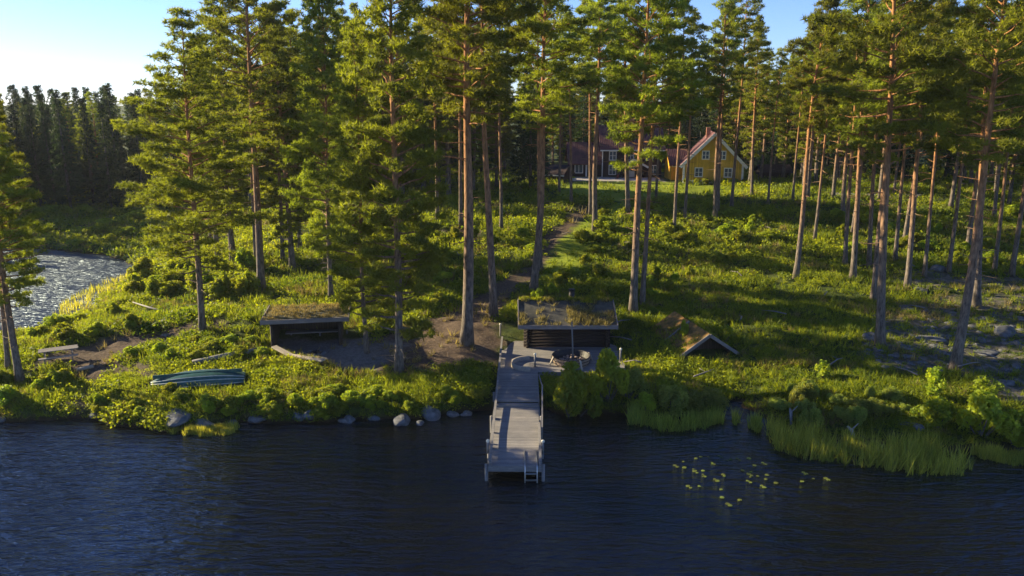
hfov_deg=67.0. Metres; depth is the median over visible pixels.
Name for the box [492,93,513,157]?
spruce tree
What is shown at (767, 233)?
bush
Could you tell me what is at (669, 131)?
pine tree
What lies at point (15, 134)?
spruce tree
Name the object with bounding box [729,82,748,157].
pine tree
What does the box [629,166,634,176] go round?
door
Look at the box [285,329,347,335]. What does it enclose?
shelter bench
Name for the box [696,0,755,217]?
pine tree
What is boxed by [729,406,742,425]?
reeds
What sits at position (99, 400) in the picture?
bush
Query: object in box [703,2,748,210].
pine tree
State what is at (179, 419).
boulder
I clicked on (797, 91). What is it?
pine tree
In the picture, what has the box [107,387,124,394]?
bush
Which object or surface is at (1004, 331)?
boulder
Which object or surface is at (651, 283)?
bush
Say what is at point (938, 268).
boulder
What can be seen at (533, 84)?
pine tree
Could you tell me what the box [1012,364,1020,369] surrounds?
boulder
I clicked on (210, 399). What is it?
bush
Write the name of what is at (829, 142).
spruce tree
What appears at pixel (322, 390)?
bush
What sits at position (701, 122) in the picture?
spruce tree
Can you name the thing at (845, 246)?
pine tree
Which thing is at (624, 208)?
bush
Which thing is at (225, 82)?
pine tree
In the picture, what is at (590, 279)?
bush
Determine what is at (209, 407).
bush
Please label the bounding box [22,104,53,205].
spruce tree
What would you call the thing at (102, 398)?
bush
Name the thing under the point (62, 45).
sky
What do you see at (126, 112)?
spruce tree
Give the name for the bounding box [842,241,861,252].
bush
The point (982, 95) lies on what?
pine tree
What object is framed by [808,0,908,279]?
pine tree
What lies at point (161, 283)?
bush
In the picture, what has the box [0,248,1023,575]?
lake water
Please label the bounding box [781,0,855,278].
pine tree
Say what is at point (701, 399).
bush
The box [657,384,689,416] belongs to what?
bush
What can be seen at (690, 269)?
bush
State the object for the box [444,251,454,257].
bush
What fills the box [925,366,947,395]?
bush
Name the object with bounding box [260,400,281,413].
bush
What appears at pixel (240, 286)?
bush
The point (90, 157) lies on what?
spruce tree
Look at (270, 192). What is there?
pine tree
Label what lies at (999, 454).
reeds
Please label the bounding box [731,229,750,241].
bush
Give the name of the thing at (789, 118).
pine tree
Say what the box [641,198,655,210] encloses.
bush
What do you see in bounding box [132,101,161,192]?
spruce tree
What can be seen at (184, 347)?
undergrowth
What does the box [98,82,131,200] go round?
spruce tree
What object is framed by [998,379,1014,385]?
boulder
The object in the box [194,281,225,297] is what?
bush
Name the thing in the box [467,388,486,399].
bush
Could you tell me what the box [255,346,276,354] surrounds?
bush
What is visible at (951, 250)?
pine tree
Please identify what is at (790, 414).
driftwood
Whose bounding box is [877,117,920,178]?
spruce tree
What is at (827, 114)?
pine tree
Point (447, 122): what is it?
pine tree
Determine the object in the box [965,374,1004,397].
bush
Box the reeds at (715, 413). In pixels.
[690,402,726,425]
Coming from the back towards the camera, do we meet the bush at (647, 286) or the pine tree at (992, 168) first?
the pine tree at (992, 168)
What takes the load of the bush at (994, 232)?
on the ground at (486, 341)
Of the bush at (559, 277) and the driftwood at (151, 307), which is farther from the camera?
the bush at (559, 277)
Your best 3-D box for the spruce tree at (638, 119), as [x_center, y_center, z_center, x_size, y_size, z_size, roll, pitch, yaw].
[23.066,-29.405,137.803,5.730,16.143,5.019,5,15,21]
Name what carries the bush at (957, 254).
on the ground at (486, 341)
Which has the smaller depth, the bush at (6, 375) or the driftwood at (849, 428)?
the driftwood at (849, 428)
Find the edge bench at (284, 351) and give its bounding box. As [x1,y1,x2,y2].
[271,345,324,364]
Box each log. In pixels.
[76,365,93,371]
[192,348,256,364]
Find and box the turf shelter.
[260,302,349,348]
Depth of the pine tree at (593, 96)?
145.71 m
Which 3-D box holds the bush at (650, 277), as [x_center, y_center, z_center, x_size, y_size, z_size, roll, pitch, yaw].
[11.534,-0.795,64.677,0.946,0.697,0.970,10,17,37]
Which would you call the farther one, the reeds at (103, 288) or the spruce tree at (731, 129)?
the spruce tree at (731, 129)
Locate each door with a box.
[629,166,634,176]
[672,167,682,179]
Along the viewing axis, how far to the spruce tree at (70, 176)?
113.47 m
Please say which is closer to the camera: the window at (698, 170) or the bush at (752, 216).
the bush at (752, 216)
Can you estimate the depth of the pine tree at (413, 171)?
104.17 m
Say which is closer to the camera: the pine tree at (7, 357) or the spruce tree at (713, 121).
the pine tree at (7, 357)
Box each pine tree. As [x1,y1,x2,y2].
[0,93,34,368]
[0,125,60,383]
[4,123,22,150]
[59,99,82,191]
[61,92,78,148]
[72,105,99,188]
[76,91,115,167]
[109,6,278,331]
[113,97,127,145]
[140,88,159,156]
[155,100,175,156]
[164,44,238,257]
[173,102,235,246]
[174,0,272,262]
[175,0,309,291]
[208,28,242,189]
[219,0,265,256]
[226,54,260,211]
[237,137,258,193]
[238,4,308,259]
[249,28,324,270]
[257,63,301,195]
[263,10,322,248]
[267,0,358,245]
[277,0,366,297]
[303,43,321,186]
[306,18,399,353]
[312,36,333,180]
[318,7,383,203]
[325,0,458,374]
[341,1,379,148]
[363,28,403,178]
[366,20,404,179]
[376,12,409,189]
[379,34,418,194]
[388,0,522,346]
[396,15,423,184]
[402,10,444,189]
[405,31,443,184]
[411,28,456,219]
[417,0,555,319]
[418,42,454,182]
[421,40,463,194]
[432,2,486,229]
[432,34,463,183]
[443,14,479,184]
[452,24,498,189]
[470,14,529,228]
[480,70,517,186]
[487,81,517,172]
[492,0,608,290]
[505,83,516,158]
[510,0,570,273]
[515,79,523,133]
[540,78,562,163]
[545,81,557,160]
[545,83,573,164]
[547,33,576,192]
[548,11,585,202]
[563,0,630,231]
[567,0,608,214]
[567,86,605,141]
[585,88,601,141]
[592,89,602,124]
[593,0,713,313]
[596,0,654,212]
[602,62,622,124]
[607,83,635,123]
[615,0,706,305]
[639,15,682,198]
[655,85,678,148]
[658,0,713,231]
[674,9,721,221]
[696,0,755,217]
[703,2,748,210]
[705,86,726,127]
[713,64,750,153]
[716,0,771,206]
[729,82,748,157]
[730,14,775,184]
[740,29,776,194]
[744,74,771,162]
[746,50,785,179]
[757,47,793,203]
[768,55,799,178]
[780,29,829,177]
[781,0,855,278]
[785,90,805,174]
[787,51,828,186]
[788,39,813,200]
[792,27,833,197]
[800,0,978,345]
[806,105,838,184]
[807,23,853,240]
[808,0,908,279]
[815,0,888,264]
[822,56,873,198]
[829,26,875,212]
[832,106,848,181]
[838,1,909,267]
[848,71,880,232]
[853,2,939,300]
[853,113,879,168]
[866,0,976,288]
[877,75,904,198]
[881,0,938,261]
[892,114,913,192]
[900,14,956,246]
[902,0,1023,369]
[914,6,973,277]
[923,116,950,180]
[930,0,1023,308]
[938,0,1006,273]
[943,52,980,209]
[961,86,1018,244]
[962,126,972,180]
[968,125,973,184]
[969,43,1018,185]
[978,29,1023,271]
[990,142,994,176]
[991,25,1023,216]
[991,112,1017,193]
[992,109,1023,204]
[998,25,1023,276]
[1007,43,1023,183]
[1011,12,1023,66]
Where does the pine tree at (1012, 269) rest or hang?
on the ground at (486, 341)
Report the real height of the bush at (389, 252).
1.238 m
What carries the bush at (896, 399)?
on the ground at (486, 341)
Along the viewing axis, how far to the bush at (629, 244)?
73.98 m
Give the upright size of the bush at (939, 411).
1.958 m
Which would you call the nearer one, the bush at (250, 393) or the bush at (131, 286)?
the bush at (250, 393)
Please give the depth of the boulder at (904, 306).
56.73 m
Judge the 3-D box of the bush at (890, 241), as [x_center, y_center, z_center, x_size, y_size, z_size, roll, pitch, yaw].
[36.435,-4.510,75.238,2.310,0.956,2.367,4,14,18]
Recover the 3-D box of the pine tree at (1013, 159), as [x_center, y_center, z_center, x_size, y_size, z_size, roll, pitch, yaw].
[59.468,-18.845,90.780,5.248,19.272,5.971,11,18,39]
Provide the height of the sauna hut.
4.195 m
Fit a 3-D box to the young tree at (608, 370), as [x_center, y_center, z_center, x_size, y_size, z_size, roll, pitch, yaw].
[5.038,4.701,40.596,2.000,3.396,2.129,-7,15,-25]
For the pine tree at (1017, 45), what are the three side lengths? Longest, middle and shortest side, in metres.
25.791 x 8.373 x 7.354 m
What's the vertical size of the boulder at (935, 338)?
0.268 m
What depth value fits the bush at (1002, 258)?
69.51 m
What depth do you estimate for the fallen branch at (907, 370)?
42.90 m
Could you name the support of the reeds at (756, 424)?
in the lake water
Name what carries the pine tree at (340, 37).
on the ground at (486, 341)
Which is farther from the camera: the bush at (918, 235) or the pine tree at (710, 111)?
the pine tree at (710, 111)
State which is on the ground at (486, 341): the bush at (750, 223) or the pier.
the bush at (750, 223)
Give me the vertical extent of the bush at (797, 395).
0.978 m
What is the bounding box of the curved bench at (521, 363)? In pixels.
[511,356,529,371]
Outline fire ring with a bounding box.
[305,349,325,355]
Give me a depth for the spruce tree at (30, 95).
127.27 m
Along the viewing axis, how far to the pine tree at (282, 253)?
66.66 m
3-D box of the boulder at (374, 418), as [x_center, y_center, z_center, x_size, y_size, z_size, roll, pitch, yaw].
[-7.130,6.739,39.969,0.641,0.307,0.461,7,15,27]
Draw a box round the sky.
[0,0,1014,105]
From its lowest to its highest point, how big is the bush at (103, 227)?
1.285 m
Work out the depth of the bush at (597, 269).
64.50 m
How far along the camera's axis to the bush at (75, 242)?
84.34 m
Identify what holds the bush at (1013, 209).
on the ground at (486, 341)
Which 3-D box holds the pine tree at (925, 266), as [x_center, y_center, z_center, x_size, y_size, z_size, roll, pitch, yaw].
[34.083,-11.492,62.855,4.708,22.571,5.363,9,16,33]
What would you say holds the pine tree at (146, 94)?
on the ground at (486, 341)
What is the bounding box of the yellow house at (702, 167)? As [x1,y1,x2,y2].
[680,127,747,183]
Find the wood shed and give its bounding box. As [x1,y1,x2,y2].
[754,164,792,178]
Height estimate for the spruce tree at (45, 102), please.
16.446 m
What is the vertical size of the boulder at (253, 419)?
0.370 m
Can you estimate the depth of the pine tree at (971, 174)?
106.30 m
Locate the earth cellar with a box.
[650,311,738,357]
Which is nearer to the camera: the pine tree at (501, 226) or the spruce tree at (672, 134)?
the pine tree at (501, 226)
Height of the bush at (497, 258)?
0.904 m
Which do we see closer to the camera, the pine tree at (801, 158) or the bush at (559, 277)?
the bush at (559, 277)
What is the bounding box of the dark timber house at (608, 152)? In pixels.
[565,119,665,177]
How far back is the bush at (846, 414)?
38.31 m
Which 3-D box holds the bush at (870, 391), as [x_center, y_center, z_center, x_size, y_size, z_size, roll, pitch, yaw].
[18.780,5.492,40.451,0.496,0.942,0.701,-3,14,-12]
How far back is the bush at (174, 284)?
59.73 m
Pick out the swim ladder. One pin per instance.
(525, 474)
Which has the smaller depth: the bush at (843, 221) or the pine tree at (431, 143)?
the bush at (843, 221)
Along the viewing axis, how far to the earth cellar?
48.00 m
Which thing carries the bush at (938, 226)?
on the ground at (486, 341)
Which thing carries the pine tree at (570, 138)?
on the ground at (486, 341)
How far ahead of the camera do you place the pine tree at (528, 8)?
50.36 m
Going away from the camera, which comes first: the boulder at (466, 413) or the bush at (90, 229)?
the boulder at (466, 413)
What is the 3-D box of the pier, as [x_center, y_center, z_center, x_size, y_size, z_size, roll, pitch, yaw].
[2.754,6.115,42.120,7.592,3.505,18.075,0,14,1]
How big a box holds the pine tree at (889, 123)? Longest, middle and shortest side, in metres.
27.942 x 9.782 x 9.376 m
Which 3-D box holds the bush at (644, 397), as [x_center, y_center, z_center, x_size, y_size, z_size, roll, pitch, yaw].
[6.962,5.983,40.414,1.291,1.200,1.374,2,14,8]
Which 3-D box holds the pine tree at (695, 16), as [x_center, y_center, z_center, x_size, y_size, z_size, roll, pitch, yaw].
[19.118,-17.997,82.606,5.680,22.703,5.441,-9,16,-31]
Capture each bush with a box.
[0,369,13,382]
[0,384,15,405]
[5,389,23,397]
[25,327,39,336]
[26,379,46,388]
[34,325,52,334]
[37,371,49,380]
[42,314,68,327]
[43,328,61,339]
[45,369,61,382]
[52,322,72,330]
[54,326,82,339]
[57,368,74,383]
[65,313,85,321]
[66,239,83,245]
[72,313,82,320]
[77,325,95,336]
[82,226,100,233]
[87,393,94,402]
[88,324,101,334]
[89,321,106,335]
[90,401,107,411]
[92,393,105,402]
[93,393,109,404]
[94,223,110,232]
[101,233,115,241]
[104,301,129,315]
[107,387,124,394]
[115,226,136,233]
[118,212,142,221]
[121,313,141,327]
[122,273,145,287]
[122,280,143,294]
[122,345,137,353]
[123,319,137,328]
[125,398,146,408]
[126,255,153,278]
[131,209,151,215]
[133,406,147,415]
[137,220,156,227]
[142,221,154,226]
[145,275,159,294]
[150,272,181,280]
[151,342,167,352]
[152,281,179,294]
[155,259,176,274]
[158,267,174,282]
[158,280,187,295]
[161,382,178,393]
[164,347,173,358]
[172,388,198,400]
[175,258,195,272]
[184,270,196,289]
[185,266,194,286]
[186,349,203,359]
[188,335,203,341]
[194,268,217,287]
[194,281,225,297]
[194,342,219,353]
[195,335,220,344]
[197,393,208,403]
[199,396,220,404]
[202,400,216,413]
[203,285,223,297]
[213,395,238,409]
[215,259,230,271]
[215,278,230,291]
[217,404,239,416]
[219,271,235,292]
[219,333,238,345]
[229,275,255,283]
[231,280,253,296]
[232,345,250,354]
[234,247,255,267]
[235,393,253,404]
[236,270,260,289]
[243,335,256,345]
[245,389,262,400]
[249,348,266,354]
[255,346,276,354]
[255,385,279,399]
[256,397,268,408]
[256,405,277,418]
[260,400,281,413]
[287,393,303,405]
[307,386,334,396]
[307,392,334,408]
[309,405,329,419]
[322,393,338,407]
[324,383,339,392]
[334,383,349,393]
[334,400,352,408]
[340,390,362,403]
[357,390,369,404]
[360,394,375,410]
[364,384,385,397]
[378,390,397,399]
[380,246,393,255]
[392,390,403,399]
[401,400,417,410]
[430,291,448,302]
[433,271,452,281]
[436,384,453,395]
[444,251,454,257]
[447,391,468,405]
[448,227,462,238]
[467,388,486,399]
[473,226,479,236]
[482,234,499,241]
[495,255,499,263]
[516,227,528,235]
[526,243,534,248]
[530,288,543,297]
[548,283,558,293]
[553,272,565,280]
[554,274,564,283]
[558,267,576,278]
[565,265,575,278]
[574,229,593,242]
[579,254,591,264]
[581,244,605,252]
[586,230,609,241]
[586,277,598,285]
[592,264,608,275]
[593,216,617,230]
[598,208,609,214]
[613,364,649,398]
[618,206,633,211]
[624,226,632,232]
[625,241,632,247]
[625,249,641,256]
[634,391,656,410]
[638,281,649,293]
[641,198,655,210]
[646,274,656,280]
[646,287,657,295]
[649,263,660,276]
[649,281,656,286]
[650,207,662,215]
[654,214,664,222]
[656,231,668,238]
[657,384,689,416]
[659,220,684,233]
[659,235,674,241]
[664,279,678,290]
[670,272,679,280]
[672,230,688,242]
[679,320,688,335]
[683,257,698,264]
[684,223,691,229]
[685,264,694,275]
[686,387,729,413]
[699,214,713,221]
[707,251,728,263]
[713,223,737,234]
[719,325,732,341]
[720,204,733,210]
[722,229,746,241]
[725,251,738,262]
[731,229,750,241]
[744,219,755,233]
[746,214,758,222]
[754,212,764,221]
[756,230,780,237]
[768,399,793,410]
[786,383,797,392]
[788,390,805,402]
[791,382,817,399]
[794,398,816,412]
[797,378,815,386]
[798,407,823,426]
[801,380,819,400]
[826,393,848,404]
[828,405,847,419]
[830,208,844,216]
[836,214,851,220]
[836,224,849,235]
[841,217,851,224]
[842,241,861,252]
[842,408,854,423]
[845,398,868,410]
[848,406,866,425]
[849,405,867,421]
[852,397,867,408]
[860,206,868,214]
[860,212,877,222]
[860,397,882,415]
[864,386,875,397]
[873,237,894,244]
[878,386,902,399]
[878,404,890,413]
[881,387,893,398]
[886,403,901,415]
[887,392,906,403]
[888,209,896,217]
[888,220,895,229]
[897,402,909,411]
[898,235,908,249]
[908,232,925,240]
[909,394,957,427]
[917,239,940,250]
[925,366,947,395]
[930,222,942,233]
[952,257,957,264]
[953,250,963,260]
[953,389,1014,437]
[956,242,968,251]
[959,241,970,250]
[965,374,1004,397]
[983,236,1000,248]
[983,249,1005,260]
[986,251,999,262]
[987,230,996,237]
[997,408,1023,449]
[1003,204,1023,216]
[1011,228,1023,239]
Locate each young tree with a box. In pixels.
[552,360,604,418]
[588,347,629,403]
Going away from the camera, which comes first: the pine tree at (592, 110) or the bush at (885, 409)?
the bush at (885, 409)
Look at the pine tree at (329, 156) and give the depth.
101.77 m
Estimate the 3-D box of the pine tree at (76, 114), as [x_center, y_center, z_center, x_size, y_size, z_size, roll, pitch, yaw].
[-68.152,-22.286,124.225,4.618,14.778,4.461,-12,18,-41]
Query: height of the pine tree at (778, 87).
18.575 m
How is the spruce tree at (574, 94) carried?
on the ground at (486, 341)
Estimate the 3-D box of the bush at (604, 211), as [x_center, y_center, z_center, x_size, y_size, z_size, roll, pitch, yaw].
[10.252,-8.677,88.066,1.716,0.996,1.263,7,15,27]
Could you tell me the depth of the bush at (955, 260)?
69.41 m
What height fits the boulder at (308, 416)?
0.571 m
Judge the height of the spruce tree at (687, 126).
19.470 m
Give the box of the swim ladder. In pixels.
[524,450,537,482]
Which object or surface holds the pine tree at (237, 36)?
on the ground at (486, 341)
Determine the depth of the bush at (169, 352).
45.25 m
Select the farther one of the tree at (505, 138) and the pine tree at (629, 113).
the pine tree at (629, 113)
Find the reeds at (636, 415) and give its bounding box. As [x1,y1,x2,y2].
[623,398,710,432]
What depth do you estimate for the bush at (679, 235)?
76.05 m
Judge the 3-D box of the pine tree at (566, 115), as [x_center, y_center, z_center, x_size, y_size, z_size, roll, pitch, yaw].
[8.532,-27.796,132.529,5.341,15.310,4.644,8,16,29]
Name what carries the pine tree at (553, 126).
on the ground at (486, 341)
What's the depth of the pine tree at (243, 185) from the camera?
67.14 m
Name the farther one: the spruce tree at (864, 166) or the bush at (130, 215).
the spruce tree at (864, 166)
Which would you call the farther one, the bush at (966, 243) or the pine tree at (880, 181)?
the pine tree at (880, 181)
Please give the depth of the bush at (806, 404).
39.28 m
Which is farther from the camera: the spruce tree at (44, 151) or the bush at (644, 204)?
the spruce tree at (44, 151)
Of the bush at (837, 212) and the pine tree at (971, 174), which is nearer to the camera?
the bush at (837, 212)
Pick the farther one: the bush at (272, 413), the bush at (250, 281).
the bush at (250, 281)
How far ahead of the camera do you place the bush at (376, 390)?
40.86 m
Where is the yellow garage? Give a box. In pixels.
[662,149,691,179]
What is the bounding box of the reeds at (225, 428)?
[166,420,239,436]
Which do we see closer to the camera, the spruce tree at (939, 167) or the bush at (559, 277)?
the bush at (559, 277)
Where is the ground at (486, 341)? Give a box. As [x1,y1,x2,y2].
[0,105,1023,452]
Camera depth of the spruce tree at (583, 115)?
126.67 m
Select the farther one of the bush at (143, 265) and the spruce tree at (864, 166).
the spruce tree at (864, 166)
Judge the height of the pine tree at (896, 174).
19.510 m
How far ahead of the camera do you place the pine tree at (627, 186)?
83.82 m
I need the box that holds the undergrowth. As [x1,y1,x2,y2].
[0,163,1023,445]
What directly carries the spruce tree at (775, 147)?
on the ground at (486, 341)
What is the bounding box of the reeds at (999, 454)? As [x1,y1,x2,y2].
[970,440,1023,466]
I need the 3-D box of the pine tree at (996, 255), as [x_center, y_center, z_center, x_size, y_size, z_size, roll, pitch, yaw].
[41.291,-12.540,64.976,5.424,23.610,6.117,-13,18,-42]
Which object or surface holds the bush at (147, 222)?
on the ground at (486, 341)
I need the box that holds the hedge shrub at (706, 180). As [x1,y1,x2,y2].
[702,178,712,183]
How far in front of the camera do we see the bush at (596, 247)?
72.67 m
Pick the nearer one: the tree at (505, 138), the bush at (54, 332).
the bush at (54, 332)
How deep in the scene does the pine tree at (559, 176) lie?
100.02 m
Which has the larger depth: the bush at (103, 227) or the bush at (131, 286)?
the bush at (103, 227)
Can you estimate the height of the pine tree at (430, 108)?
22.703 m
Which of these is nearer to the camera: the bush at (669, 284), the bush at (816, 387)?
the bush at (816, 387)
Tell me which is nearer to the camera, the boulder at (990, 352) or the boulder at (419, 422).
the boulder at (419, 422)
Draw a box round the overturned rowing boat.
[151,368,245,387]
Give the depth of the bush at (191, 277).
61.01 m
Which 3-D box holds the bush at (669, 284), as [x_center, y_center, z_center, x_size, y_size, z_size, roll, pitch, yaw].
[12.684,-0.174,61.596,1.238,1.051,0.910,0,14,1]
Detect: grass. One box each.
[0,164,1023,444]
[0,178,1023,435]
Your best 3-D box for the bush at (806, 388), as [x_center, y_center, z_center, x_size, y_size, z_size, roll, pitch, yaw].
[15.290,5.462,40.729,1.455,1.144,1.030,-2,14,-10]
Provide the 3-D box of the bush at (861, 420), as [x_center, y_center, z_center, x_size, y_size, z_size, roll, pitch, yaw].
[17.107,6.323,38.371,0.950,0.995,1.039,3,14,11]
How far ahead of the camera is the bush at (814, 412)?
38.38 m
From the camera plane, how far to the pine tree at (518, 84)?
158.81 m
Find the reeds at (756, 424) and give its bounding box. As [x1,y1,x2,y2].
[745,410,766,433]
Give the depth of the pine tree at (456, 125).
100.54 m
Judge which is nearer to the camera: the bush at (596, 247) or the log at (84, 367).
the log at (84, 367)
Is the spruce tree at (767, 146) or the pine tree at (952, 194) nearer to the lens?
the pine tree at (952, 194)
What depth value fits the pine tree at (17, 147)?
112.01 m
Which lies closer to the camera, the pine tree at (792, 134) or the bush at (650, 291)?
the bush at (650, 291)
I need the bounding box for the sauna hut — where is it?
[517,288,617,347]
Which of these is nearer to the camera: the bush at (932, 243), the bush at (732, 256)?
the bush at (732, 256)
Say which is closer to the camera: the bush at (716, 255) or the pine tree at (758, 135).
the bush at (716, 255)
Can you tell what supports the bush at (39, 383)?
on the ground at (486, 341)
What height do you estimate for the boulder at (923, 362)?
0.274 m
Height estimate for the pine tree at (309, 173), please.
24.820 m
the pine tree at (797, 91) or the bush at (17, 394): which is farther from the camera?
the pine tree at (797, 91)
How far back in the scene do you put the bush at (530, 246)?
73.18 m
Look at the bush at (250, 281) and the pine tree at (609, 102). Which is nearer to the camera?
the bush at (250, 281)
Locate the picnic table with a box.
[38,344,77,365]
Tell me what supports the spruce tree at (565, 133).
on the ground at (486, 341)
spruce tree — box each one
[0,92,34,205]
[0,139,22,206]
[4,84,25,169]
[6,103,34,186]
[9,88,19,123]
[17,97,50,194]
[17,110,24,145]
[20,86,39,174]
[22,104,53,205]
[27,92,43,140]
[32,84,52,193]
[36,103,66,204]
[38,107,75,198]
[40,94,50,118]
[45,88,67,139]
[46,89,91,208]
[51,99,84,198]
[59,92,88,184]
[69,87,94,179]
[76,97,106,204]
[82,86,103,176]
[88,101,127,208]
[91,91,99,156]
[96,87,126,192]
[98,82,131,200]
[101,88,126,170]
[121,95,130,169]
[123,91,161,206]
[124,109,158,201]
[129,88,145,149]
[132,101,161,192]
[153,93,169,178]
[161,107,188,200]
[232,165,274,196]
[463,108,494,171]
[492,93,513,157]
[508,71,536,171]
[509,50,555,186]
[521,89,548,163]
[557,82,579,160]
[557,83,577,163]
[572,86,594,141]
[599,76,610,124]
[634,79,650,124]
[662,101,684,151]
[677,81,696,148]
[677,101,695,148]
[678,79,700,146]
[691,68,710,145]
[698,70,711,136]
[704,81,726,139]
[722,79,754,156]
[722,80,751,156]
[729,89,755,160]
[754,62,795,171]
[757,68,779,163]
[776,59,800,168]
[812,127,836,165]
[815,130,833,163]
[853,132,877,172]
[865,113,908,176]
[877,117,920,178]
[923,124,964,179]
[1008,144,1023,171]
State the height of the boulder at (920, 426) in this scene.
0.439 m
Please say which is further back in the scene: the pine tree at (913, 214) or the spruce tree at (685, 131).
the spruce tree at (685, 131)
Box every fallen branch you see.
[693,369,712,376]
[894,366,917,374]
[958,358,978,366]
[973,352,996,357]
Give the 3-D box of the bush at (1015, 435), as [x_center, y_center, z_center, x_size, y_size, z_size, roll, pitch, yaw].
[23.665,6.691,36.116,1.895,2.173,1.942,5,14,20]
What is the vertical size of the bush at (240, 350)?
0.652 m
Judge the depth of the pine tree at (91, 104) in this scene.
114.77 m
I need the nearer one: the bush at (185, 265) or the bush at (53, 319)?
the bush at (53, 319)
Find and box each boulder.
[89,412,97,418]
[165,408,191,427]
[195,418,213,426]
[248,415,266,422]
[292,412,303,421]
[303,409,314,419]
[338,415,354,423]
[368,415,379,420]
[393,413,409,425]
[416,420,423,425]
[421,405,440,420]
[446,411,459,416]
[460,410,471,415]
[862,332,874,341]
[888,354,899,357]
[893,344,915,350]
[899,305,914,310]
[901,354,910,358]
[910,423,924,431]
[913,287,927,291]
[915,335,945,341]
[917,361,927,364]
[930,265,945,271]
[974,349,998,355]
[976,337,985,341]
[994,325,1015,337]
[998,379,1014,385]
[1000,341,1011,345]
[1004,368,1014,371]
[1009,340,1020,344]
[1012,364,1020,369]
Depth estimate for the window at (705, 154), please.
110.77 m
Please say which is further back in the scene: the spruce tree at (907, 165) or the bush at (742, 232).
the spruce tree at (907, 165)
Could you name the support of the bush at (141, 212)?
on the ground at (486, 341)
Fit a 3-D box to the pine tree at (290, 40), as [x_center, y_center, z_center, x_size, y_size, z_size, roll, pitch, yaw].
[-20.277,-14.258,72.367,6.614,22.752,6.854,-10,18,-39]
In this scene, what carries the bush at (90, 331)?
on the ground at (486, 341)
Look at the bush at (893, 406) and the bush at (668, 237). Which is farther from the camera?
the bush at (668, 237)
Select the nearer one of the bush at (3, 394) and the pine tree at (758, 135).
the bush at (3, 394)
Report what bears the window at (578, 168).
in the dark timber house at (608, 152)
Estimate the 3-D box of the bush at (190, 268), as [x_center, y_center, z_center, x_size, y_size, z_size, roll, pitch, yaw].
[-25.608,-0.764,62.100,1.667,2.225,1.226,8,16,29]
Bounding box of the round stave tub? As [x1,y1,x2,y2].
[549,322,592,369]
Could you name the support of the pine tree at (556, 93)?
on the ground at (486, 341)
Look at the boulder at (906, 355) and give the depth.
45.43 m
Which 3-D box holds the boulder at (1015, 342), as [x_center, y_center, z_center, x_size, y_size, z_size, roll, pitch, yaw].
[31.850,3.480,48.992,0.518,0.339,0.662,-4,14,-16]
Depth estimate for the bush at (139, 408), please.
39.11 m
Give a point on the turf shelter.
(310, 316)
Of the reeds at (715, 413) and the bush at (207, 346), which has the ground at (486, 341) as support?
the bush at (207, 346)
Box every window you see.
[575,165,582,172]
[608,165,615,174]
[609,151,616,160]
[652,165,656,174]
[694,167,702,176]
[702,151,709,159]
[721,151,725,159]
[724,168,732,177]
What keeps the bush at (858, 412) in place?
on the ground at (486, 341)
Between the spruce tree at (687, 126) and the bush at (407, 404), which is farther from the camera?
the spruce tree at (687, 126)
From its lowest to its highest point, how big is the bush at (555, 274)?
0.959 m
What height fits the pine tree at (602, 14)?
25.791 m
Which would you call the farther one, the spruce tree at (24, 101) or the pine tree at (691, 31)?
the spruce tree at (24, 101)
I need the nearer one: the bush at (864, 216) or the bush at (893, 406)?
the bush at (893, 406)
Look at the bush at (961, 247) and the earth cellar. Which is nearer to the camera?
the earth cellar
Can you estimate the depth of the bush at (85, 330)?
49.15 m
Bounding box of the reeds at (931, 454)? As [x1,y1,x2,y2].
[756,411,976,475]
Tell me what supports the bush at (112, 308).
on the ground at (486, 341)
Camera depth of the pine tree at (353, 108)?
43.84 m
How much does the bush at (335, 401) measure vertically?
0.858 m
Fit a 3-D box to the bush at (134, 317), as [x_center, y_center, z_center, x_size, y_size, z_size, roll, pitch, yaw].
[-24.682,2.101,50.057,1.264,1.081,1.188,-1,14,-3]
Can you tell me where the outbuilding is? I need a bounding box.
[545,164,574,181]
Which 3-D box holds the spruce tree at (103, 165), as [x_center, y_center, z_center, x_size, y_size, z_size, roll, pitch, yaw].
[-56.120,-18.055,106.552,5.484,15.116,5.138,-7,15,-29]
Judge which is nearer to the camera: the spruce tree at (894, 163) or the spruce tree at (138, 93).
the spruce tree at (894, 163)
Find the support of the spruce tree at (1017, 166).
on the ground at (486, 341)
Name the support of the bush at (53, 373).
on the ground at (486, 341)
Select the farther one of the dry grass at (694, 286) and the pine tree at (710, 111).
the pine tree at (710, 111)
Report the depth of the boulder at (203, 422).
38.74 m
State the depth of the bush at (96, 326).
49.28 m
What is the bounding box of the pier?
[485,323,625,481]
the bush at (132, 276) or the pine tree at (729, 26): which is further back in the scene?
the pine tree at (729, 26)
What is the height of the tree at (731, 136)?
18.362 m
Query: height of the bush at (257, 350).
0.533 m
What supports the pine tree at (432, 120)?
on the ground at (486, 341)
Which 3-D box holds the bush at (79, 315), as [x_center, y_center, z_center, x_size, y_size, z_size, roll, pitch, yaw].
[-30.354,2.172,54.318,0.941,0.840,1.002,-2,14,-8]
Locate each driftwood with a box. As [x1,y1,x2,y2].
[132,302,162,310]
[789,406,797,424]
[848,423,858,435]
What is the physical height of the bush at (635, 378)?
2.038 m
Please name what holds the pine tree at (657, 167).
on the ground at (486, 341)
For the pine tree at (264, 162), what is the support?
on the ground at (486, 341)
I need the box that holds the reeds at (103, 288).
[53,273,127,314]
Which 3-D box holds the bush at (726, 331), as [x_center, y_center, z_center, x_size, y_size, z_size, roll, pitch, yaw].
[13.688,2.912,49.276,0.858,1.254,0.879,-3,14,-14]
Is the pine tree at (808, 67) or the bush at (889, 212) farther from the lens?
the bush at (889, 212)

